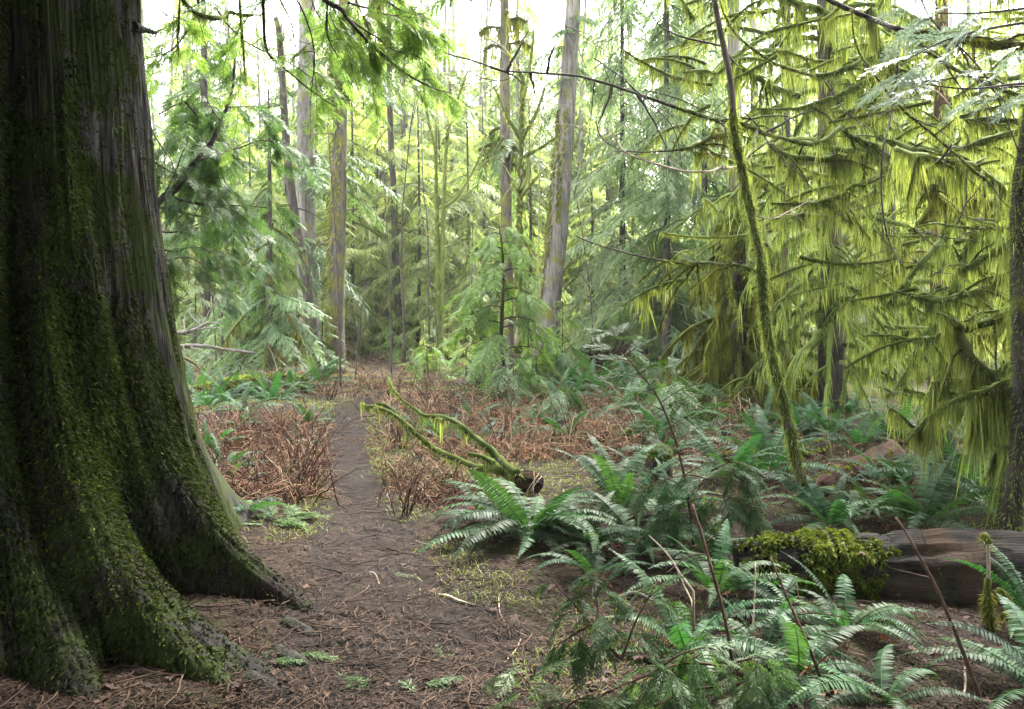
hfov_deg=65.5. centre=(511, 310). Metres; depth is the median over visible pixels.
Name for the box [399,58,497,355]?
alder sapling
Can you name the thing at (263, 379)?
sword fern
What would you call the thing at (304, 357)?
hemlock sapling
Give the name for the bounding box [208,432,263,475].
sword fern
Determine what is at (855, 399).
sword fern
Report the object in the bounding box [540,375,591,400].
sword fern
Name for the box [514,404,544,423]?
sword fern
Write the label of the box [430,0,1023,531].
mossy maple
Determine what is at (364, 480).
path
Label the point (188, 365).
sword fern
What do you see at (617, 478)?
sword fern
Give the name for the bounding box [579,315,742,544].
cedar seedling
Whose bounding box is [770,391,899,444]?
sword fern
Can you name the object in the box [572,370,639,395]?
sword fern
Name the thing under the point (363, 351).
hemlock seedling
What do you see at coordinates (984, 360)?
hemlock
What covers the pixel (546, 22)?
sky
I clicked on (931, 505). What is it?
sword fern
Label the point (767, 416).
sword fern
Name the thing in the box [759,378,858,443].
sword fern
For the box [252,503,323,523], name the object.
cedar sprig
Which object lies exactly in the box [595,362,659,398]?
sword fern
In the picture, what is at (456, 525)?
sword fern
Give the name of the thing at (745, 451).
sword fern
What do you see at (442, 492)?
dry bracken
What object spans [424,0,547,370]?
fir tree
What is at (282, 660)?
cedar sprig
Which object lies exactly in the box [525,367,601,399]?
sword fern
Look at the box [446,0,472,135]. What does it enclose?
fir tree
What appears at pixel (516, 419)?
sword fern
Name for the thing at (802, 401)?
sword fern
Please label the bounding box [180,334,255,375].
dead stick
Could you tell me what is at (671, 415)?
sword fern
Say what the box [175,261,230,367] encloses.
hemlock sapling
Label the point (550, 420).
sword fern
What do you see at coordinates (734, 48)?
fir tree
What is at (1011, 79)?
mossy hemlock
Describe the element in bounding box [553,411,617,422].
sword fern
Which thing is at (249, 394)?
sword fern
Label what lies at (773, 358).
leaning sapling
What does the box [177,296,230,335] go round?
dead stick
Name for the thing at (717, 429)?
sword fern
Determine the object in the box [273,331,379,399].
bare shrub
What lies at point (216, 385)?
sword fern
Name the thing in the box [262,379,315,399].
sword fern
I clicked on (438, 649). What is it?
cedar sprig
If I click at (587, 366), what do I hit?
sword fern
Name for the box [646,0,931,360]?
mossy hemlock
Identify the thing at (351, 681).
cedar sprig
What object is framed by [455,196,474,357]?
bare sapling
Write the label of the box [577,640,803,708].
cedar seedling
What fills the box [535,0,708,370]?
drooping cedar
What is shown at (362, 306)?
bare sapling
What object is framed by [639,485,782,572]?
sword fern
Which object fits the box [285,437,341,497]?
bare shrub
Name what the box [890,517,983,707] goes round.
cut stem
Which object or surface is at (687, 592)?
dead stalk
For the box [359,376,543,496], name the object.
fallen branch
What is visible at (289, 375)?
sword fern
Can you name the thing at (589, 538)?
sword fern
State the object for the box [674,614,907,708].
sword fern
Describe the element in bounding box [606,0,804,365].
drooping cedar
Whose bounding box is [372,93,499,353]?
hemlock
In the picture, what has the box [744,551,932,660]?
sword fern
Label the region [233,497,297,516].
sword fern
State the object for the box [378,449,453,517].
bare shrub
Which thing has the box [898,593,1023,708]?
sword fern
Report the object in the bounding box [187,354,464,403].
dry bracken
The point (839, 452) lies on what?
fern
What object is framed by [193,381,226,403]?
sword fern
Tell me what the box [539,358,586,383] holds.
sword fern
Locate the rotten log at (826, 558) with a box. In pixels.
[731,526,1023,605]
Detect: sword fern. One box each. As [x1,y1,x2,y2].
[186,361,222,385]
[188,367,228,387]
[188,367,245,407]
[191,394,238,408]
[192,371,258,406]
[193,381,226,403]
[200,369,264,393]
[202,418,252,449]
[203,381,288,415]
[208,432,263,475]
[216,450,274,476]
[221,399,266,431]
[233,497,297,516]
[236,389,283,396]
[237,382,313,394]
[241,365,286,390]
[241,366,298,402]
[241,376,306,400]
[243,370,308,398]
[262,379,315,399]
[265,370,315,391]
[277,355,347,382]
[277,361,338,396]
[278,437,329,446]
[283,419,328,437]
[284,399,334,425]
[298,356,358,383]
[378,406,411,420]
[396,407,449,434]
[414,469,620,564]
[415,416,472,437]
[432,479,544,532]
[442,416,508,445]
[448,355,509,384]
[448,392,502,424]
[452,364,512,385]
[462,387,512,397]
[496,414,531,435]
[502,366,549,392]
[504,490,662,557]
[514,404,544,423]
[524,407,595,439]
[524,543,661,593]
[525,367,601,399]
[526,348,587,377]
[527,403,553,419]
[535,373,588,387]
[536,376,580,396]
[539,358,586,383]
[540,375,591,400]
[543,371,595,393]
[543,432,701,518]
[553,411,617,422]
[557,349,618,386]
[557,380,607,390]
[560,489,715,578]
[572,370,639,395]
[582,382,623,400]
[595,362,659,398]
[601,380,660,414]
[601,548,785,706]
[604,445,730,529]
[612,406,712,458]
[614,418,668,450]
[619,399,707,445]
[622,399,710,436]
[622,518,800,610]
[623,401,743,426]
[638,399,722,428]
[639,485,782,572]
[664,423,819,482]
[669,550,825,615]
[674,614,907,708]
[679,418,774,441]
[683,587,858,704]
[684,404,863,487]
[687,418,747,438]
[691,559,859,638]
[709,409,819,460]
[718,389,815,433]
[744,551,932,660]
[748,407,815,426]
[751,469,927,532]
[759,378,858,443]
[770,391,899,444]
[771,644,991,708]
[779,408,879,440]
[789,392,843,421]
[791,478,925,532]
[798,398,909,446]
[803,398,885,418]
[811,438,937,494]
[831,445,1000,533]
[846,382,893,411]
[846,395,949,440]
[849,397,956,439]
[849,428,1005,498]
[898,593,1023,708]
[901,460,1023,525]
[945,537,1023,638]
[954,436,990,484]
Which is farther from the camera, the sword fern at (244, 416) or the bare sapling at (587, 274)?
the bare sapling at (587, 274)
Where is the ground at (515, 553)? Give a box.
[1,317,1023,708]
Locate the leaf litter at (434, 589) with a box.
[0,387,1020,708]
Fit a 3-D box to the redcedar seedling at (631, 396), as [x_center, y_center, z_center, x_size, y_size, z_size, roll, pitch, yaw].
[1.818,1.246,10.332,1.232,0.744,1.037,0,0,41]
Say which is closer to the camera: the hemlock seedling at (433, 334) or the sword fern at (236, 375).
the sword fern at (236, 375)
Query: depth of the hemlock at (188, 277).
26.00 m
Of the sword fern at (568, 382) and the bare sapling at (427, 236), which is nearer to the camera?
the sword fern at (568, 382)
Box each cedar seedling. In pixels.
[480,656,634,708]
[530,558,693,696]
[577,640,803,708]
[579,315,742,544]
[627,454,775,554]
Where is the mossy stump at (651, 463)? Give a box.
[643,443,673,480]
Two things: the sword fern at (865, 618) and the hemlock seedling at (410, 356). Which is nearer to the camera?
the sword fern at (865, 618)
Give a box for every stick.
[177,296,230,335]
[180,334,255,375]
[183,356,212,378]
[290,573,355,584]
[437,593,474,604]
[498,597,559,639]
[618,591,653,601]
[961,666,966,703]
[977,532,1023,644]
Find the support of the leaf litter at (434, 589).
on the ground at (515, 553)
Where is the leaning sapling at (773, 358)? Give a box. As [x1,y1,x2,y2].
[532,0,841,510]
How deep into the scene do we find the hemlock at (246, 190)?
26.85 m
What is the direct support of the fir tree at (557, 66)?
on the ground at (515, 553)
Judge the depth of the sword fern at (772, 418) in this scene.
9.64 m
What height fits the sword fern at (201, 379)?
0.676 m
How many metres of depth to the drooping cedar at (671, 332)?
17.54 m
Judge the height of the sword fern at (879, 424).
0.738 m
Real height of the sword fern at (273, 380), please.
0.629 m
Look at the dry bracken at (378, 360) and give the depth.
19.05 m
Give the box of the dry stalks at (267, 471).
[196,396,349,506]
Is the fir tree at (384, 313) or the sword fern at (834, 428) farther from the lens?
the fir tree at (384, 313)
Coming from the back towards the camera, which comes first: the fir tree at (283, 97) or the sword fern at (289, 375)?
the fir tree at (283, 97)
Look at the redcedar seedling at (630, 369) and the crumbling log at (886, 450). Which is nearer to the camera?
the crumbling log at (886, 450)
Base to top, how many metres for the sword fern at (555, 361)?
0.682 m
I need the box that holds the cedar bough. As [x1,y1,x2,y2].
[851,4,1023,128]
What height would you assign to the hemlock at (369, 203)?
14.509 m
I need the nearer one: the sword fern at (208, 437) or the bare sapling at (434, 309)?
the sword fern at (208, 437)
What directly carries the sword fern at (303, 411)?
on the ground at (515, 553)
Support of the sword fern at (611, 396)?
on the ground at (515, 553)
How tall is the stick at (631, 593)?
0.036 m
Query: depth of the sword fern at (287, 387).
12.71 m
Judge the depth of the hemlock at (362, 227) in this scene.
26.95 m
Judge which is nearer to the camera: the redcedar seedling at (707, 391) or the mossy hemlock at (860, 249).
the redcedar seedling at (707, 391)
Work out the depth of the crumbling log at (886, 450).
7.09 m
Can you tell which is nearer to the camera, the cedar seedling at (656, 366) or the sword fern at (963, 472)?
the cedar seedling at (656, 366)
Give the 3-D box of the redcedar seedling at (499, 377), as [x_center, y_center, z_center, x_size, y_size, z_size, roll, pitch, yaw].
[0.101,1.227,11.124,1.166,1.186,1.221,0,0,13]
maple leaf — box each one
[546,582,555,589]
[633,654,649,659]
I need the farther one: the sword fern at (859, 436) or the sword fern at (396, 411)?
the sword fern at (396, 411)
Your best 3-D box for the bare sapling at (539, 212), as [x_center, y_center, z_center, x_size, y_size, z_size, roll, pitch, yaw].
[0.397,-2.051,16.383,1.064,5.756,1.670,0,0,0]
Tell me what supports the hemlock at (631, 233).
on the ground at (515, 553)
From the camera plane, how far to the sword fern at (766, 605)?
4.12 m
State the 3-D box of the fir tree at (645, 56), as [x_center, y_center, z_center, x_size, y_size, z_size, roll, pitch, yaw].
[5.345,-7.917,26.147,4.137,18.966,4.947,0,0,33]
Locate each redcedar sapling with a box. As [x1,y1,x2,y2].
[410,344,455,379]
[438,224,583,384]
[507,346,561,392]
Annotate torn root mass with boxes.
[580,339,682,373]
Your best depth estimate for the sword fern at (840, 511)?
5.77 m
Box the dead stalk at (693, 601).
[649,535,694,637]
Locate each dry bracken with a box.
[185,348,690,382]
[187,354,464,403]
[192,390,357,509]
[336,366,782,470]
[371,445,519,515]
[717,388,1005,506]
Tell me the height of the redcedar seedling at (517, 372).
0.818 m
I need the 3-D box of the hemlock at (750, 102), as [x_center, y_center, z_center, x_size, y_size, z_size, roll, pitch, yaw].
[5.908,-1.649,19.089,3.854,8.466,4.195,0,0,-41]
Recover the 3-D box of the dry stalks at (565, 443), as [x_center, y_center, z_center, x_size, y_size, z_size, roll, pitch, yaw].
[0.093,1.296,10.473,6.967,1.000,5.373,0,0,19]
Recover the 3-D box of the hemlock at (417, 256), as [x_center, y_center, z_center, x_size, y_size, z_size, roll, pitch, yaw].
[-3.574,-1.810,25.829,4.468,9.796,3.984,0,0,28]
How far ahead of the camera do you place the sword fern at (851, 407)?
10.78 m
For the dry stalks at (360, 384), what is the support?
on the ground at (515, 553)
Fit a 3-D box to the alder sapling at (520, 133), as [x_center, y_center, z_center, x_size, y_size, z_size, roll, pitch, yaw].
[-0.027,-2.495,15.355,2.472,6.992,1.593,0,0,0]
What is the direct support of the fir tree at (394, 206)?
on the ground at (515, 553)
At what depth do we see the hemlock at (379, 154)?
28.94 m
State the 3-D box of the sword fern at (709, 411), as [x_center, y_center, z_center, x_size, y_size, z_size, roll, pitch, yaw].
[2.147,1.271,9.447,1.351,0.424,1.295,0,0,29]
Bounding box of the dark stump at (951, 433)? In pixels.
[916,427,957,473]
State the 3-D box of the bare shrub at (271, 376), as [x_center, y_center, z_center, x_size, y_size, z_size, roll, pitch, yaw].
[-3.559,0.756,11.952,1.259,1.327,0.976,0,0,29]
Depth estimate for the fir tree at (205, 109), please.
23.90 m
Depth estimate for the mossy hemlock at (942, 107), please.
13.42 m
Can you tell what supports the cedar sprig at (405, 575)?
on the ground at (515, 553)
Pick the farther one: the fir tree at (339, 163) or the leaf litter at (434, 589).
the fir tree at (339, 163)
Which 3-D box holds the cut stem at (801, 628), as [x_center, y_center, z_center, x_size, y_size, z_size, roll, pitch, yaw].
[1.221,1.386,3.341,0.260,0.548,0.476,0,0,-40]
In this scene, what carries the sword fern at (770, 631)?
on the ground at (515, 553)
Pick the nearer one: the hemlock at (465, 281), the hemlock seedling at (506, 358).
the hemlock seedling at (506, 358)
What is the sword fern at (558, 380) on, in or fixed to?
on the ground at (515, 553)
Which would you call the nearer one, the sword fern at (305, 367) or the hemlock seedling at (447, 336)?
the sword fern at (305, 367)
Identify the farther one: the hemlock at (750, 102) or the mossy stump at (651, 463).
the hemlock at (750, 102)
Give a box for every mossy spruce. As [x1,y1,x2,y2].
[657,146,818,414]
[673,0,1007,424]
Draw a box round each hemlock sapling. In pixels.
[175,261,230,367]
[186,273,245,373]
[274,290,319,372]
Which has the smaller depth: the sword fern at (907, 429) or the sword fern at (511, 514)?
the sword fern at (511, 514)
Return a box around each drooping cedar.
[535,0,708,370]
[570,0,757,376]
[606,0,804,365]
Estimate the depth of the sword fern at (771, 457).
7.23 m
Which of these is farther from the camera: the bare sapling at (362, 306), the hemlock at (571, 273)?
the hemlock at (571, 273)
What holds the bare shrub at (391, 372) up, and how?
on the ground at (515, 553)
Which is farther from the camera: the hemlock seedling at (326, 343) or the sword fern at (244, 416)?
the hemlock seedling at (326, 343)
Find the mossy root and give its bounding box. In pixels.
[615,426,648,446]
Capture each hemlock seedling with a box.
[313,296,353,371]
[351,331,374,356]
[371,310,409,363]
[396,348,415,373]
[403,320,434,373]
[407,314,450,372]
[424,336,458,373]
[430,307,463,363]
[432,300,470,362]
[442,308,474,374]
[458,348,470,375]
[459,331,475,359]
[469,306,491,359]
[481,294,524,375]
[544,301,583,372]
[548,300,579,370]
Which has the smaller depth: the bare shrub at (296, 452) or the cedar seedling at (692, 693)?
the cedar seedling at (692, 693)
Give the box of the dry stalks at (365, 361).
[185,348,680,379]
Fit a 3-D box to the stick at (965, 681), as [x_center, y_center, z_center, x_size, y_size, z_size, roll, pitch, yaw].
[1.917,1.584,3.374,0.017,0.022,0.412,0,0,30]
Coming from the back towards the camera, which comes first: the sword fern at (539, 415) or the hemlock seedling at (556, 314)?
the hemlock seedling at (556, 314)
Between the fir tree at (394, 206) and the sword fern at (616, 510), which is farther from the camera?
the fir tree at (394, 206)
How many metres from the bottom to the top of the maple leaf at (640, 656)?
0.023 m
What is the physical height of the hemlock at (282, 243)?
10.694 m
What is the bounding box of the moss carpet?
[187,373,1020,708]
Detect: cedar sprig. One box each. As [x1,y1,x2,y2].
[243,515,330,529]
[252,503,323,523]
[260,651,307,665]
[301,651,341,662]
[338,672,370,689]
[396,572,416,577]
[398,674,467,693]
[434,643,459,658]
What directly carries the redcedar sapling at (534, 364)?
on the ground at (515, 553)
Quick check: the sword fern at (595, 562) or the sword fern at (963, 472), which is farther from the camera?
the sword fern at (963, 472)
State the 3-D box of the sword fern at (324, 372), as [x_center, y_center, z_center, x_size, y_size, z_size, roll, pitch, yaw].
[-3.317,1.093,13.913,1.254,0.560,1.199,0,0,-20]
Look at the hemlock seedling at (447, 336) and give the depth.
23.45 m
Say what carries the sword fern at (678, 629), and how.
on the ground at (515, 553)
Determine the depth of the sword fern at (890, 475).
6.96 m
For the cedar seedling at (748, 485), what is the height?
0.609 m
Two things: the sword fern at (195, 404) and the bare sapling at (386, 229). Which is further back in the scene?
the bare sapling at (386, 229)
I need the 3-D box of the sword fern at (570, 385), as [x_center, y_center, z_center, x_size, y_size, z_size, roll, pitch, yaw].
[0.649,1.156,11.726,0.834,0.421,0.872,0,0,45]
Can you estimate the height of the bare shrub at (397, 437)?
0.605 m
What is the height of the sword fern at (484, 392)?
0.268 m
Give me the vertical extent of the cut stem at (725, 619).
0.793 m
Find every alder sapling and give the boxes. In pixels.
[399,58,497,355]
[458,12,572,354]
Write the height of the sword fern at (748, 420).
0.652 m
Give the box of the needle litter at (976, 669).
[0,381,1023,708]
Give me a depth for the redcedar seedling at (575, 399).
10.24 m
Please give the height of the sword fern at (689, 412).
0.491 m
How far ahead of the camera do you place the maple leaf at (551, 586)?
4.50 m
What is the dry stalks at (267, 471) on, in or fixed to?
on the ground at (515, 553)
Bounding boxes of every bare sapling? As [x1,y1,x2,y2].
[197,222,217,374]
[301,124,358,388]
[353,236,385,380]
[372,95,443,362]
[373,130,404,375]
[400,109,431,335]
[407,250,452,373]
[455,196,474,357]
[494,258,551,357]
[507,82,556,350]
[558,177,602,372]
[610,253,662,368]
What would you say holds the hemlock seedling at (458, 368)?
on the ground at (515, 553)
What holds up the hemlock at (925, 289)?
on the ground at (515, 553)
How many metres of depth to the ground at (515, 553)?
5.07 m
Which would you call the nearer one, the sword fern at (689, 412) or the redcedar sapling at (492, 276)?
the sword fern at (689, 412)
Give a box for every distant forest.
[153,0,1023,334]
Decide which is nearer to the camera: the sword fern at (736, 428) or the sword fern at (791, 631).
the sword fern at (791, 631)
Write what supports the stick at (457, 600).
on the path
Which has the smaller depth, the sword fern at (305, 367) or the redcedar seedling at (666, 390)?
the redcedar seedling at (666, 390)
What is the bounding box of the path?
[220,399,553,708]
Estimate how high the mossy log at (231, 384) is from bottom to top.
0.481 m
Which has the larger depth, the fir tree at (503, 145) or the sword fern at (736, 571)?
the fir tree at (503, 145)
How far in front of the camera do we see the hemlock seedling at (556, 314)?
18.32 m
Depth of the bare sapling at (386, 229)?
16.89 m
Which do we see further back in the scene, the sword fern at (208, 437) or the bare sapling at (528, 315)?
the bare sapling at (528, 315)
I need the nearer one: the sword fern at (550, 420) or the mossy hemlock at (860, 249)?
the sword fern at (550, 420)
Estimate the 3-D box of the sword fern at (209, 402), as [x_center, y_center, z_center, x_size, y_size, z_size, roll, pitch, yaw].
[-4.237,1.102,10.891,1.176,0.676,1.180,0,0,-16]
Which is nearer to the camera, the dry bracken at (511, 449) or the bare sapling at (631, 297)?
the dry bracken at (511, 449)
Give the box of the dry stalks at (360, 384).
[190,365,462,399]
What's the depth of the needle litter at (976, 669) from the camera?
3.77 m
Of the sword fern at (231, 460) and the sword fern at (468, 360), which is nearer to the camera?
the sword fern at (231, 460)
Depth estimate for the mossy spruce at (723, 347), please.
11.40 m
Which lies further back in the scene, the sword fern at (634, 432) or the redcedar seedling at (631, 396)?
the redcedar seedling at (631, 396)
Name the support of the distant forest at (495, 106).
on the ground at (515, 553)
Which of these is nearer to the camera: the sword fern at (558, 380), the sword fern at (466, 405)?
the sword fern at (466, 405)
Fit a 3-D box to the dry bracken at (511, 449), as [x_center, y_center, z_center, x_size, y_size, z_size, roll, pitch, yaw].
[0.077,1.291,10.409,6.904,1.073,5.640,0,0,18]
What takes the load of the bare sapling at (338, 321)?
on the ground at (515, 553)
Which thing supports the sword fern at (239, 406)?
on the ground at (515, 553)
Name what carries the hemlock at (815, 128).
on the ground at (515, 553)
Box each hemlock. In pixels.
[153,58,256,338]
[158,142,234,349]
[180,126,297,357]
[193,88,331,378]
[226,128,327,346]
[284,190,388,358]
[315,84,430,355]
[316,85,392,339]
[319,34,434,352]
[349,46,449,344]
[351,105,476,358]
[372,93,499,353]
[389,104,536,358]
[445,97,532,348]
[489,101,588,357]
[525,163,633,360]
[585,68,696,340]
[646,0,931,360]
[681,66,817,377]
[758,74,882,371]
[790,0,961,385]
[804,142,926,380]
[843,0,1020,399]
[847,96,932,353]
[900,35,1022,375]
[906,90,1011,381]
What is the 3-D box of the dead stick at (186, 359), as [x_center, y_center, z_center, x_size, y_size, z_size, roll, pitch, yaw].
[-6.346,1.215,15.856,0.954,0.785,1.176,0,0,-39]
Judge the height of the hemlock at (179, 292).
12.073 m
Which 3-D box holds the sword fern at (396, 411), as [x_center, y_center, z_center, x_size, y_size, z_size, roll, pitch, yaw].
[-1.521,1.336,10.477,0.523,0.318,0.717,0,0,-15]
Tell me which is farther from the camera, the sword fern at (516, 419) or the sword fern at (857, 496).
the sword fern at (516, 419)
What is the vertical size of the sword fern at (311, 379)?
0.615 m
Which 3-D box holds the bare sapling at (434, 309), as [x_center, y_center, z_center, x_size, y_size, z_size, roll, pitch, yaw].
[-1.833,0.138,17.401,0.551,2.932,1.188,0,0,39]
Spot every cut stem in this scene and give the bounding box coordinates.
[665,504,742,697]
[769,557,863,697]
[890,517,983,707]
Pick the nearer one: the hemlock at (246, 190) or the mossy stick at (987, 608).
the mossy stick at (987, 608)
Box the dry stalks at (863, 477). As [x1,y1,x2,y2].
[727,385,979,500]
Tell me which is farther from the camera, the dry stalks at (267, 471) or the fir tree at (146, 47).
the fir tree at (146, 47)
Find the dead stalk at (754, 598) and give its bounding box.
[752,562,755,634]
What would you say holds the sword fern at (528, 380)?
on the ground at (515, 553)
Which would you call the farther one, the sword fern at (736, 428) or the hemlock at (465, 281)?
the hemlock at (465, 281)
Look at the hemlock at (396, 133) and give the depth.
33.22 m
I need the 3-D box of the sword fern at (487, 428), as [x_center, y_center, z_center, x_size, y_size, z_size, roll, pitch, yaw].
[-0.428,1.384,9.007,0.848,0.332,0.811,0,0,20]
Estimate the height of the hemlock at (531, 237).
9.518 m
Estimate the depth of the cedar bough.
5.34 m
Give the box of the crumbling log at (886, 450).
[809,439,904,496]
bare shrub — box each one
[227,321,314,400]
[232,387,352,489]
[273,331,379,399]
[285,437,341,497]
[358,351,419,393]
[374,393,430,448]
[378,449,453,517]
[406,344,492,420]
[433,363,547,446]
[541,356,611,441]
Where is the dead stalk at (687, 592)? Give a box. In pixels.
[676,569,691,605]
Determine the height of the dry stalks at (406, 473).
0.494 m
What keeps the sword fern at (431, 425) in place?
on the ground at (515, 553)
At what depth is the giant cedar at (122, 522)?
4.19 m
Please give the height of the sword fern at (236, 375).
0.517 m
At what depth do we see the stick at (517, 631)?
3.93 m
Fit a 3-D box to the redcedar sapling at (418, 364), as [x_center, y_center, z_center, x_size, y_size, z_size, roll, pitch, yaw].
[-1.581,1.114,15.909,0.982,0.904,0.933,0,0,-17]
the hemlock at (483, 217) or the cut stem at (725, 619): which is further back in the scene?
the hemlock at (483, 217)
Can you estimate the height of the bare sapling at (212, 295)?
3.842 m
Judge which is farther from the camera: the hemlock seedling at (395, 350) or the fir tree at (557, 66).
the fir tree at (557, 66)
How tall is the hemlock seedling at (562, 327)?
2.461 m
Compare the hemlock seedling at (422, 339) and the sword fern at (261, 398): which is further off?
the hemlock seedling at (422, 339)
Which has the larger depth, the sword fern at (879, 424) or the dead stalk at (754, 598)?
the sword fern at (879, 424)
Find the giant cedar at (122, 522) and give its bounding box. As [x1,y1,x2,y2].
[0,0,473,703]
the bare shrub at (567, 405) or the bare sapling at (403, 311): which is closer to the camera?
the bare shrub at (567, 405)
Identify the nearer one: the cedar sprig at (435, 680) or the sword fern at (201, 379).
the cedar sprig at (435, 680)
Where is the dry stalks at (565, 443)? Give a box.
[349,364,777,466]
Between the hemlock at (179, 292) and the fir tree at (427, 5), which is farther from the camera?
the fir tree at (427, 5)
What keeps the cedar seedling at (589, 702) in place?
on the ground at (515, 553)
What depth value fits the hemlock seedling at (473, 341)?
25.09 m
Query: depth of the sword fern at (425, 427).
9.62 m
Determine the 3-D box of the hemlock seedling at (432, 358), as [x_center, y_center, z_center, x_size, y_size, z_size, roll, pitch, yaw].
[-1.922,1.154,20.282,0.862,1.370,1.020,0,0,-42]
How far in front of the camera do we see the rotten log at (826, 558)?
4.50 m
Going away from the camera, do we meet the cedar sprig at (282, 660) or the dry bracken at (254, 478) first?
the cedar sprig at (282, 660)
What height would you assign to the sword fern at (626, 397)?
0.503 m
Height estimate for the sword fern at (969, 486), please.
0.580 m
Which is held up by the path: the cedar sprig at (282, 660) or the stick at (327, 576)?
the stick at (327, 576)
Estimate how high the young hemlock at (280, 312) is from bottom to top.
8.412 m
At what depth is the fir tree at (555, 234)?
19.32 m
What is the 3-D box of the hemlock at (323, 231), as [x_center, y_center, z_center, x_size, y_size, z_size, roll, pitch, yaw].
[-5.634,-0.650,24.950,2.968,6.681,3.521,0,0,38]
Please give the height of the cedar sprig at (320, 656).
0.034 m
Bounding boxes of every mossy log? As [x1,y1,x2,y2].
[189,372,308,400]
[704,438,829,465]
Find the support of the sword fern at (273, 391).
on the ground at (515, 553)
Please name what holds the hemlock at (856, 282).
on the ground at (515, 553)
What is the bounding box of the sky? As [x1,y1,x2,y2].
[144,0,1023,245]
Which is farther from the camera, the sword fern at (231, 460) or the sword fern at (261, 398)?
the sword fern at (261, 398)
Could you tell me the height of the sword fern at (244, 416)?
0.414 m
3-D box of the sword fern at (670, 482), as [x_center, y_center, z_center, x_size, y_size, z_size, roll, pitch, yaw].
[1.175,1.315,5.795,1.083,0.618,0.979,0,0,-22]
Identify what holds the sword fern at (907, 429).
on the ground at (515, 553)
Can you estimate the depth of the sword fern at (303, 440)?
8.69 m
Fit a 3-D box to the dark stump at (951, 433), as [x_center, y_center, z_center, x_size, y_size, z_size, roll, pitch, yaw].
[4.022,1.386,7.522,0.385,0.590,0.342,0,0,18]
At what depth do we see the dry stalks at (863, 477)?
8.24 m
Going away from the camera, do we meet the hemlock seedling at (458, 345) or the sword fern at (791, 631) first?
the sword fern at (791, 631)
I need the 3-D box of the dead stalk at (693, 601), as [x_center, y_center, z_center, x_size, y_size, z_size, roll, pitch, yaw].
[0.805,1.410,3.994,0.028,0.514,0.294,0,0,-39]
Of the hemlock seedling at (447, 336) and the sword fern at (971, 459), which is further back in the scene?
the hemlock seedling at (447, 336)
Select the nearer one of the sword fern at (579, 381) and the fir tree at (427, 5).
the sword fern at (579, 381)
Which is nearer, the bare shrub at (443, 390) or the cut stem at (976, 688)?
the cut stem at (976, 688)
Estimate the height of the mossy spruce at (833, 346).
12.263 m
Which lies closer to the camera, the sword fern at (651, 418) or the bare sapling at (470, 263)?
the sword fern at (651, 418)
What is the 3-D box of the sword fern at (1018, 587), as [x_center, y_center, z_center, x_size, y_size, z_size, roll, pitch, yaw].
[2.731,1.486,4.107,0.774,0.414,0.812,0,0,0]
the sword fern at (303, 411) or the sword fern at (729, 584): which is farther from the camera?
the sword fern at (303, 411)
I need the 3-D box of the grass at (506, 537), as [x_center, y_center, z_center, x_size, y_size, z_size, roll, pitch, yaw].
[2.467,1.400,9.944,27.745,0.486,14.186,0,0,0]
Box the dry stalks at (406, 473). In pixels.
[373,441,496,509]
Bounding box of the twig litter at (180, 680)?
[0,386,1023,708]
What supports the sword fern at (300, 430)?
on the ground at (515, 553)
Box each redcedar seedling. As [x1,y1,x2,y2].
[476,356,551,413]
[506,355,551,380]
[520,385,585,422]
[545,345,591,382]
[596,348,656,390]
[599,379,673,412]
[614,356,689,386]
[644,372,718,422]
[675,379,739,409]
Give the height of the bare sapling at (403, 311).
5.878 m
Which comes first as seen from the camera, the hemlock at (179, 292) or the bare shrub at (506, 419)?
the bare shrub at (506, 419)
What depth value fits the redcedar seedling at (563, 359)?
13.17 m
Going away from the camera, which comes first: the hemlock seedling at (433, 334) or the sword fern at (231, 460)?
the sword fern at (231, 460)
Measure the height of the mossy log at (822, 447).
0.194 m
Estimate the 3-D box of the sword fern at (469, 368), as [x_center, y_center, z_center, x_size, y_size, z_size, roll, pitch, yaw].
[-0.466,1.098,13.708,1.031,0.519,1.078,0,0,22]
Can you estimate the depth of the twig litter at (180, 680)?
3.81 m
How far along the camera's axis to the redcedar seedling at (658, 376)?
12.19 m
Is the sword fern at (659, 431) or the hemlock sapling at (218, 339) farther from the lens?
the hemlock sapling at (218, 339)
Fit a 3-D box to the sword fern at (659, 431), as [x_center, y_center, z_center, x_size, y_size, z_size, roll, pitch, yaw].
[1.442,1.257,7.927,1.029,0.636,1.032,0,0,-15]
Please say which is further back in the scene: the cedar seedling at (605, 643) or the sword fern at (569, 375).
the sword fern at (569, 375)
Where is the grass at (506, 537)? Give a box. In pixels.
[194,373,1001,708]
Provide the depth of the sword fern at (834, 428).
9.00 m
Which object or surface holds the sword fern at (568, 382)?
on the ground at (515, 553)
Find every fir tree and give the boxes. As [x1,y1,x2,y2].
[141,0,181,130]
[145,0,280,360]
[236,0,413,374]
[246,17,323,368]
[257,0,372,366]
[318,0,444,343]
[328,0,457,347]
[395,0,438,150]
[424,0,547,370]
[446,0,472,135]
[486,0,647,370]
[543,25,626,227]
[603,0,720,272]
[622,0,741,300]
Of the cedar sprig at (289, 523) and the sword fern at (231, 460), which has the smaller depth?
the cedar sprig at (289, 523)
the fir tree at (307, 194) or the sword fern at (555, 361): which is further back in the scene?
the fir tree at (307, 194)

